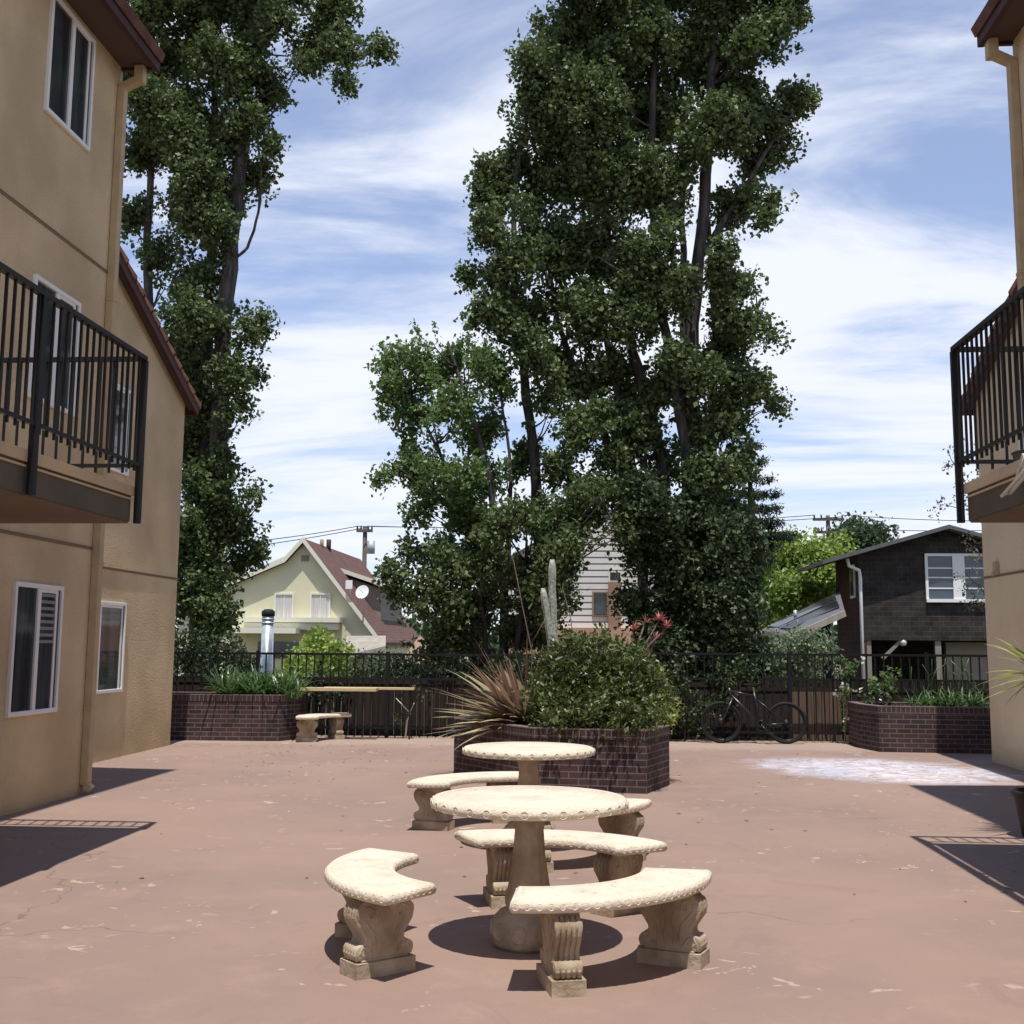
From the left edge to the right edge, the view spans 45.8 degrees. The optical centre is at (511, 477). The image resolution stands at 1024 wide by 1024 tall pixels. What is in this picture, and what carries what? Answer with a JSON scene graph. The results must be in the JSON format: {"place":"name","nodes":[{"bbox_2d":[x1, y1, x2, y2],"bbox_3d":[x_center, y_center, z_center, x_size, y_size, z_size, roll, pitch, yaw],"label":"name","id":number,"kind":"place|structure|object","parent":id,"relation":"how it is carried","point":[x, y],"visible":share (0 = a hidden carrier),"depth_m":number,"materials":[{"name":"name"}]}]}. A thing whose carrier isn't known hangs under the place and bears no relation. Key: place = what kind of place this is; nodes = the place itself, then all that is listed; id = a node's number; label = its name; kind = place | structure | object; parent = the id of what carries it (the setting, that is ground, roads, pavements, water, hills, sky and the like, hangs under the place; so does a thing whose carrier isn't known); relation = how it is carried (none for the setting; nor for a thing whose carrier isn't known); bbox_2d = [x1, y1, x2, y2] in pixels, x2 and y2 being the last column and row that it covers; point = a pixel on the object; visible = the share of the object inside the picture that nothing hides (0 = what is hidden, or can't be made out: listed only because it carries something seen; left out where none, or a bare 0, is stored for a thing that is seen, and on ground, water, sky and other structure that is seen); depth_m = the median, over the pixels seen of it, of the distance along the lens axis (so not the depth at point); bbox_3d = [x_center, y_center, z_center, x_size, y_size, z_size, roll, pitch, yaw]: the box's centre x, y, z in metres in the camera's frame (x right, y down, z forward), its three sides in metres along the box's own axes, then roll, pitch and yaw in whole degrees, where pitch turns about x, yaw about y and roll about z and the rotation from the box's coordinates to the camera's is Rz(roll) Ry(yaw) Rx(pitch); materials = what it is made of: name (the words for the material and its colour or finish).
{"place":"outdoors","nodes":[
{"label":"outdoors","id":0,"kind":"place"},
{"bbox_2d":[402,635,439,736],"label":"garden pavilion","id":1,"kind":"structure","parent":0,"point":[417,644],"depth_m":30.37,"materials":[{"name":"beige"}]},
{"bbox_2d":[173,671,838,735],"bbox_3d":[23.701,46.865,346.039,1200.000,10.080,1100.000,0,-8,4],"label":"ground","id":2,"kind":"structure","parent":0,"point":[468,674],"depth_m":124.75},
{"bbox_2d":[173,624,267,683],"bbox_3d":[-5.430,3.810,22.550,2.644,2.163,1.455,-5,-9,34],"label":"hedge shrub","id":3,"kind":"object","parent":2,"relation":"on","point":[181,642],"visible":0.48,"depth_m":22.62,"materials":[{"name":"green plant"}]},
{"bbox_2d":[120,0,403,674],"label":"poplar tree","id":4,"kind":"object","parent":2,"relation":"on","point":[183,134],"visible":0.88,"depth_m":25.55,"materials":[{"name":"green plant"}]},
{"bbox_2d":[260,609,274,676],"bbox_3d":[-6.109,5.483,30.015,0.334,4.447,0.334,0,-8,4],"label":"flue pipe","id":5,"kind":"object","parent":2,"relation":"on","point":[267,633],"visible":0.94,"depth_m":30.11,"materials":[{"name":"silver metal"}]},
{"bbox_2d":[176,537,418,733],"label":"yellow house","id":6,"kind":"structure","parent":2,"relation":"on","point":[299,587],"depth_m":50.87,"materials":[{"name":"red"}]},
{"bbox_2d":[258,641,298,657],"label":"window","id":7,"kind":"structure","parent":6,"relation":"in","point":[277,646],"depth_m":50.47,"materials":[{"name":"grey glass"}]},
{"bbox_2d":[274,593,293,616],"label":"window","id":8,"kind":"structure","parent":6,"relation":"in","point":[283,602],"depth_m":50.76,"materials":[{"name":"beige paint"}]},
{"bbox_2d":[309,593,330,617],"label":"window","id":9,"kind":"structure","parent":6,"relation":"in","point":[320,603],"depth_m":50.66,"materials":[{"name":"beige paint"}]},
{"bbox_2d":[345,580,352,600],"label":"panel antenna","id":10,"kind":"object","parent":6,"relation":"on","point":[349,584],"visible":1,"depth_m":50.23,"materials":[{"name":"white plastic"}]},
{"bbox_2d":[356,585,368,622],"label":"satellite dish","id":11,"kind":"object","parent":6,"relation":"attached to","point":[362,591],"visible":1,"depth_m":49.57,"materials":[{"name":"white plastic"}]},
{"bbox_2d":[270,621,360,676],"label":"shrub","id":12,"kind":"object","parent":2,"relation":"on","point":[316,643],"visible":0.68,"depth_m":25.84,"materials":[{"name":"green plant"}]},
{"bbox_2d":[356,526,374,566],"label":"utility pole","id":13,"kind":"object","parent":2,"relation":"on","point":[368,547],"visible":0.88,"depth_m":66.70,"materials":[{"name":"brown wood"}]},
{"bbox_2d":[346,636,385,735],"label":"lean to shed","id":14,"kind":"object","parent":2,"relation":"on","point":[369,644],"visible":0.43,"depth_m":46.98,"materials":[{"name":"beige"}]},
{"bbox_2d":[353,645,416,673],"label":"flowering shrub","id":15,"kind":"object","parent":2,"relation":"on","point":[376,661],"visible":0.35,"depth_m":24.79,"materials":[{"name":"green plant"}]},
{"bbox_2d":[363,317,523,662],"bbox_3d":[-1.392,0.977,22.844,3.179,8.444,2.684,0,-8,4],"label":"young tree","id":16,"kind":"object","parent":2,"relation":"on","point":[458,487],"visible":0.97,"depth_m":22.87,"materials":[{"name":"green plant"}]},
{"bbox_2d":[300,641,604,712],"bbox_3d":[-0.728,3.886,22.000,6.106,1.884,2.227,0,-8,4],"label":"hedge","id":17,"kind":"object","parent":2,"relation":"on","point":[424,674],"visible":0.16,"depth_m":21.72,"materials":[{"name":"green plant"}]},
{"bbox_2d":[173,615,837,672],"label":"distant woodland","id":18,"kind":"object","parent":2,"relation":"on","point":[494,647],"visible":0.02,"depth_m":141.03,"materials":[{"name":"green plant"}]},
{"bbox_2d":[371,463,643,697],"bbox_3d":[-0.072,2.348,22.093,4.977,5.168,2.680,0,-8,4],"label":"understory tree","id":19,"kind":"object","parent":2,"relation":"on","point":[570,520],"visible":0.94,"depth_m":21.83,"materials":[{"name":"green plant"}]},
{"bbox_2d":[172,675,988,741],"bbox_3d":[1.493,4.158,21.161,16.880,1.460,0.114,0,-8,4],"label":"wood fence","id":20,"kind":"object","parent":2,"relation":"on","point":[691,684],"visible":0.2,"depth_m":21.07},
{"bbox_2d":[491,509,747,700],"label":"clapboard house","id":21,"kind":"structure","parent":2,"relation":"on","point":[599,580],"depth_m":35.76,"materials":[{"name":"white wood"}]},
{"bbox_2d":[592,591,607,615],"bbox_3d":[2.603,3.707,35.704,0.478,0.728,0.059,0,-8,4],"label":"window","id":22,"kind":"structure","parent":21,"relation":"in","point":[599,598],"depth_m":35.68,"materials":[{"name":"brown"}]},
{"bbox_2d":[608,571,621,581],"bbox_3d":[3.050,2.909,35.784,0.403,0.328,0.059,0,-8,4],"label":"window","id":23,"kind":"structure","parent":21,"relation":"in","point":[611,578],"depth_m":35.76,"materials":[{"name":"beige paint"}]},
{"bbox_2d":[450,0,823,733],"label":"poplar tree","id":24,"kind":"object","parent":2,"relation":"on","point":[606,172],"visible":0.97,"depth_m":23.49,"materials":[{"name":"green plant"}]},
{"bbox_2d":[605,462,786,738],"bbox_3d":[3.387,2.426,21.992,3.423,5.508,2.335,0,-8,4],"label":"ivy thicket","id":25,"kind":"object","parent":2,"relation":"on","point":[719,591],"visible":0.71,"depth_m":21.76,"materials":[{"name":"green plant"}]},
{"bbox_2d":[729,435,803,717],"bbox_3d":[6.659,3.663,33.390,2.852,10.078,1.781,0,-8,4],"label":"cedar tree","id":26,"kind":"object","parent":2,"relation":"on","point":[782,536],"visible":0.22,"depth_m":33.67,"materials":[{"name":"green plant"}]},
{"bbox_2d":[759,586,816,628],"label":"hill shrub","id":27,"kind":"object","parent":2,"relation":"on","point":[782,617],"visible":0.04,"depth_m":43.28,"materials":[{"name":"green plant"}]},
{"bbox_2d":[754,529,835,628],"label":"leafy tree","id":28,"kind":"object","parent":2,"relation":"on","point":[787,596],"visible":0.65,"depth_m":40.86,"materials":[{"name":"green plant"}]},
{"bbox_2d":[754,623,842,687],"bbox_3d":[5.724,4.336,24.514,1.944,2.812,1.928,0,-8,4],"label":"grey shrub","id":29,"kind":"object","parent":2,"relation":"on","point":[804,641],"visible":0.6,"depth_m":24.24,"materials":[{"name":"green plant"}]},
{"bbox_2d":[755,524,859,626],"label":"acacia tree","id":30,"kind":"object","parent":2,"relation":"on","point":[805,552],"visible":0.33,"depth_m":44.90,"materials":[{"name":"green plant"}]},
{"bbox_2d":[813,515,844,687],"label":"utility pole","id":31,"kind":"object","parent":2,"relation":"on","point":[827,532],"visible":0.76,"depth_m":71.00,"materials":[{"name":"brown wood"}]},
{"bbox_2d":[225,517,836,549],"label":"overhead cable","id":32,"kind":"object","parent":31,"relation":"attached to","point":[444,527],"visible":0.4,"depth_m":66.80,"materials":[{"name":"grey plastic"}]},
{"bbox_2d":[260,515,813,540],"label":"overhead cable","id":33,"kind":"object","parent":31,"relation":"attached to","point":[363,526],"visible":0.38,"depth_m":65.84,"materials":[{"name":"grey plastic"}]},
{"bbox_2d":[843,515,966,520],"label":"overhead cable","id":34,"kind":"object","parent":31,"relation":"attached to","point":[902,518],"visible":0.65,"depth_m":71.35,"materials":[{"name":"grey plastic"}]},
{"bbox_2d":[853,529,981,530],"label":"overhead cable","id":35,"kind":"object","parent":31,"relation":"attached to","point":[904,530],"visible":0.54,"depth_m":71.25,"materials":[{"name":"grey plastic"}]},
{"bbox_2d":[812,510,904,553],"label":"round tree","id":36,"kind":"object","parent":2,"relation":"on","point":[878,534],"visible":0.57,"depth_m":83.30,"materials":[{"name":"green plant"}]},
{"bbox_2d":[798,525,988,741],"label":"shingle house","id":37,"kind":"structure","parent":2,"relation":"on","point":[903,595],"depth_m":37.17,"materials":[{"name":"black wood"}]},
{"bbox_2d":[849,564,855,598],"bbox_3d":[10.671,3.246,37.978,0.059,1.048,0.600,0,-8,4],"label":"window","id":38,"kind":"structure","parent":37,"relation":"in","point":[852,572],"depth_m":37.84,"materials":[{"name":"white plastic"}]},
{"bbox_2d":[924,553,984,602],"bbox_3d":[13.658,3.057,37.031,2.003,1.489,0.120,0,-8,4],"label":"window","id":39,"kind":"structure","parent":37,"relation":"in","point":[939,587],"depth_m":37.06,"materials":[{"name":"white glass"}]},
{"bbox_2d":[927,439,984,610],"bbox_3d":[8.795,2.284,22.885,1.336,6.236,1.718,-6,-10,38],"label":"slender tree","id":40,"kind":"object","parent":2,"relation":"on","point":[973,559],"visible":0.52,"depth_m":23.08,"materials":[{"name":"green plant"}]},
{"bbox_2d":[950,0,1023,770],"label":"apartment building","id":41,"kind":"structure","parent":2,"relation":"on","point":[990,399],"depth_m":12.53,"materials":[{"name":"beige paint"}]},
{"bbox_2d":[1000,453,1023,497],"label":"hanging bracket","id":42,"kind":"object","parent":41,"relation":"attached to","point":[1014,485],"visible":1,"depth_m":8.20,"materials":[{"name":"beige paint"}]},
{"bbox_2d":[1011,449,1023,461],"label":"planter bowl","id":43,"kind":"object","parent":41,"relation":"on","point":[1016,455],"visible":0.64,"depth_m":9.17,"materials":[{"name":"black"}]},
{"bbox_2d":[1019,380,1023,449],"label":"window","id":44,"kind":"structure","parent":41,"relation":"in","point":[1020,380],"depth_m":15.92,"materials":[{"name":"white plastic"}]},
{"bbox_2d":[0,735,1023,1023],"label":"patio","id":45,"kind":"structure","parent":0,"point":[224,911],"depth_m":7.85,"materials":[{"name":"concrete"}]},
{"bbox_2d":[0,0,200,816],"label":"apartment building","id":46,"kind":"structure","parent":45,"relation":"on","point":[99,400],"depth_m":12.44,"materials":[{"name":"brown paint"}]},
{"bbox_2d":[5,581,63,717],"bbox_3d":[-4.646,1.665,11.805,0.055,1.260,1.040,0,-8,4],"label":"window","id":47,"kind":"structure","parent":46,"relation":"in","point":[32,687],"depth_m":11.77,"materials":[{"name":"white plastic"}]},
{"bbox_2d":[27,273,80,416],"bbox_3d":[-4.625,-1.315,12.231,0.055,1.220,1.050,0,-8,4],"label":"window","id":48,"kind":"structure","parent":46,"relation":"in","point":[38,280],"depth_m":12.24,"materials":[{"name":"white plastic"}]},
{"bbox_2d":[43,0,95,151],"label":"window","id":49,"kind":"structure","parent":46,"relation":"in","point":[71,49],"depth_m":12.59,"materials":[{"name":"grey glass"}]},
{"bbox_2d":[96,601,126,693],"bbox_3d":[-5.555,2.312,16.544,0.055,1.240,1.280,0,-8,4],"label":"window","id":50,"kind":"structure","parent":46,"relation":"in","point":[112,633],"depth_m":16.75,"materials":[{"name":"white plastic"}]},
{"bbox_2d":[110,384,130,475],"bbox_3d":[-5.543,-0.714,16.820,0.055,1.230,1.200,0,-8,4],"label":"window","id":51,"kind":"structure","parent":46,"relation":"in","point":[118,470],"depth_m":17.12,"materials":[{"name":"white plastic"}]},
{"bbox_2d":[170,692,305,740],"bbox_3d":[-4.897,4.039,20.509,2.636,0.770,1.036,0,-8,4],"label":"brick planter","id":52,"kind":"object","parent":45,"relation":"on","point":[206,716],"visible":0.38,"depth_m":20.05,"materials":[{"name":"brick"}]},
{"bbox_2d":[201,661,254,693],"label":"strap plant","id":53,"kind":"object","parent":52,"relation":"on","point":[221,686],"visible":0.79,"depth_m":20.35,"materials":[{"name":"green plant"}]},
{"bbox_2d":[223,664,270,693],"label":"strap plant","id":54,"kind":"object","parent":52,"relation":"on","point":[243,690],"visible":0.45,"depth_m":20.53,"materials":[{"name":"green plant"}]},
{"bbox_2d":[230,662,280,694],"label":"strap plant","id":55,"kind":"object","parent":52,"relation":"on","point":[264,684],"visible":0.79,"depth_m":20.27,"materials":[{"name":"green plant"}]},
{"bbox_2d":[249,663,314,694],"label":"strap plant","id":56,"kind":"object","parent":52,"relation":"on","point":[272,680],"visible":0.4,"depth_m":20.61,"materials":[{"name":"green plant"}]},
{"bbox_2d":[255,666,319,698],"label":"strap plant","id":57,"kind":"object","parent":52,"relation":"on","point":[294,691],"visible":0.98,"depth_m":20.30,"materials":[{"name":"green plant"}]},
{"bbox_2d":[296,712,351,741],"bbox_3d":[-3.170,4.169,20.264,0.540,0.428,1.364,-4,-9,31],"label":"garden bench","id":58,"kind":"object","parent":45,"relation":"on","point":[307,724],"visible":1,"depth_m":19.91,"materials":[{"name":"stone"}]},
{"bbox_2d":[300,684,414,738],"bbox_3d":[-2.622,3.958,20.537,1.895,0.930,0.460,0,-8,4],"label":"plank counter","id":59,"kind":"object","parent":45,"relation":"on","point":[375,689],"visible":0.86,"depth_m":20.54,"materials":[{"name":"beige wood"}]},
{"bbox_2d":[324,848,436,980],"bbox_3d":[-0.717,2.271,6.366,0.540,0.428,1.364,2,-8,-10],"label":"garden bench","id":60,"kind":"object","parent":45,"relation":"on","point":[375,889],"visible":1,"depth_m":5.96,"materials":[{"name":"stone"}]},
{"bbox_2d":[407,771,518,830],"bbox_3d":[-0.405,2.896,10.881,1.364,0.428,0.540,8,-11,-42],"label":"garden bench","id":61,"kind":"object","parent":45,"relation":"on","point":[427,816],"visible":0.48,"depth_m":10.60,"materials":[{"name":"concrete"}]},
{"bbox_2d":[462,742,594,829],"bbox_3d":[0.133,2.572,9.804,1.080,0.782,1.081,-2,-8,19],"label":"garden table","id":62,"kind":"object","parent":45,"relation":"on","point":[528,756],"visible":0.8,"depth_m":9.67,"materials":[{"name":"stone"}]},
{"bbox_2d":[430,785,628,953],"bbox_3d":[0.093,2.128,6.580,1.081,0.782,1.080,1,-8,-2],"label":"garden table","id":63,"kind":"object","parent":45,"relation":"on","point":[528,810],"visible":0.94,"depth_m":6.44,"materials":[{"name":"concrete"}]},
{"bbox_2d":[455,829,667,917],"bbox_3d":[0.285,2.433,7.488,1.364,0.428,0.540,-2,-8,17],"label":"garden bench","id":64,"kind":"object","parent":45,"relation":"on","point":[617,856],"visible":0.73,"depth_m":7.42,"materials":[{"name":"stone"}]},
{"bbox_2d":[454,712,669,793],"bbox_3d":[0.587,3.379,15.186,2.646,0.700,3.797,0,-8,4],"label":"brick planter","id":65,"kind":"object","parent":45,"relation":"on","point":[632,765],"visible":0.46,"depth_m":13.42,"materials":[{"name":"brick"}]},
{"bbox_2d":[423,641,553,749],"bbox_3d":[-0.291,2.578,14.749,1.812,1.437,1.750,8,-11,-44],"label":"flax","id":66,"kind":"object","parent":65,"relation":"in","point":[502,701],"visible":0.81,"depth_m":14.54,"materials":[{"name":"brown plant"}]},
{"bbox_2d":[513,559,572,675],"bbox_3d":[0.416,2.088,15.498,0.817,2.101,0.073,1,-8,-5],"label":"dry stalk","id":67,"kind":"object","parent":65,"relation":"on","point":[530,642],"visible":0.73,"depth_m":15.50,"materials":[{"name":"brown plant"}]},
{"bbox_2d":[541,559,557,673],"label":"cactus","id":68,"kind":"object","parent":65,"relation":"on","point":[549,607],"visible":0.59,"depth_m":15.86,"materials":[{"name":"green plant"}]},
{"bbox_2d":[512,621,680,748],"bbox_3d":[1.014,2.470,14.379,2.021,1.555,2.506,0,-8,4],"label":"bush","id":69,"kind":"object","parent":65,"relation":"in","point":[561,700],"visible":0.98,"depth_m":14.16,"materials":[{"name":"green plant"}]},
{"bbox_2d":[629,611,670,656],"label":"succulent","id":70,"kind":"object","parent":65,"relation":"on","point":[666,625],"visible":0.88,"depth_m":15.84,"materials":[{"name":"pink plant"}]},
{"bbox_2d":[624,658,686,733],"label":"shrub","id":71,"kind":"object","parent":65,"relation":"in","point":[674,718],"visible":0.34,"depth_m":14.36,"materials":[{"name":"green plant"}]},
{"bbox_2d":[117,742,1010,901],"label":"fallen leaves","id":72,"kind":"object","parent":45,"relation":"on","point":[462,846],"visible":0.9,"depth_m":14.25,"materials":[{"name":"brown plant"}]},
{"bbox_2d":[173,651,989,739],"bbox_3d":[1.251,3.748,20.796,16.110,1.570,0.060,0,-8,4],"label":"iron fence","id":73,"kind":"object","parent":45,"relation":"on","point":[520,655],"visible":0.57,"depth_m":20.86,"materials":[{"name":"black metal"}]},
{"bbox_2d":[655,652,765,741],"bbox_3d":[3.281,3.709,20.545,2.075,1.509,0.522,0,-8,4],"label":"creeper","id":74,"kind":"object","parent":73,"relation":"attached to","point":[740,667],"visible":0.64,"depth_m":20.55,"materials":[{"name":"green plant"}]},
{"bbox_2d":[832,654,901,743],"bbox_3d":[5.936,3.690,20.196,1.151,1.488,0.534,-1,-8,10],"label":"creeper","id":75,"kind":"object","parent":73,"relation":"attached to","point":[848,666],"visible":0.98,"depth_m":20.28,"materials":[{"name":"green plant"}]},
{"bbox_2d":[544,798,651,872],"bbox_3d":[0.508,2.639,8.976,1.364,0.428,0.540,5,-9,-33],"label":"garden bench","id":76,"kind":"object","parent":45,"relation":"on","point":[630,821],"visible":0.27,"depth_m":9.10,"materials":[{"name":"stone"}]},
{"bbox_2d":[509,868,711,997],"bbox_3d":[0.523,2.228,5.987,1.364,0.428,0.540,7,-10,-38],"label":"garden bench","id":77,"kind":"object","parent":45,"relation":"on","point":[671,904],"visible":1,"depth_m":5.87,"materials":[{"name":"stone"}]},
{"bbox_2d":[700,682,806,743],"bbox_3d":[4.028,3.918,20.213,1.762,1.014,0.632,0,-8,4],"label":"bicycle","id":78,"kind":"object","parent":45,"relation":"on","point":[721,722],"visible":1,"depth_m":20.20,"materials":[{"name":"black metal"}]},
{"bbox_2d":[847,701,991,753],"bbox_3d":[6.900,3.984,19.329,2.696,0.720,1.687,0,-8,4],"label":"brick planter","id":79,"kind":"object","parent":45,"relation":"on","point":[889,727],"visible":0.72,"depth_m":18.67,"materials":[{"name":"brick"}]},
{"bbox_2d":[892,685,941,705],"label":"strap plant","id":80,"kind":"object","parent":79,"relation":"on","point":[927,700],"visible":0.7,"depth_m":19.19,"materials":[{"name":"green plant"}]},
{"bbox_2d":[905,686,950,705],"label":"strap plant","id":81,"kind":"object","parent":79,"relation":"on","point":[937,703],"visible":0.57,"depth_m":19.23,"materials":[{"name":"green plant"}]},
{"bbox_2d":[911,658,974,705],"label":"reed plant","id":82,"kind":"object","parent":79,"relation":"on","point":[967,677],"visible":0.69,"depth_m":19.49,"materials":[{"name":"green plant"}]},
{"bbox_2d":[927,688,973,706],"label":"strap plant","id":83,"kind":"object","parent":79,"relation":"on","point":[948,700],"visible":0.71,"depth_m":19.12,"materials":[{"name":"green plant"}]},
{"bbox_2d":[940,685,974,706],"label":"strap plant","id":84,"kind":"object","parent":79,"relation":"on","point":[962,701],"visible":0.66,"depth_m":19.23,"materials":[{"name":"green plant"}]},
{"bbox_2d":[960,687,989,706],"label":"strap plant","id":85,"kind":"object","parent":79,"relation":"on","point":[977,699],"visible":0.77,"depth_m":19.14,"materials":[{"name":"green plant"}]},
{"bbox_2d":[970,620,1023,836],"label":"potted plant","id":86,"kind":"object","parent":45,"relation":"on","point":[1017,793],"visible":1,"depth_m":10.49,"materials":[{"name":"green plant"}]},
{"bbox_2d":[120,0,1016,633],"label":"sky","id":87,"kind":"structure","parent":0,"point":[898,239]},
{"bbox_2d":[756,592,845,714],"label":"solar roof shed","id":88,"kind":"structure","parent":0,"point":[825,613],"depth_m":33.26,"materials":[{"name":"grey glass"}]}
]}

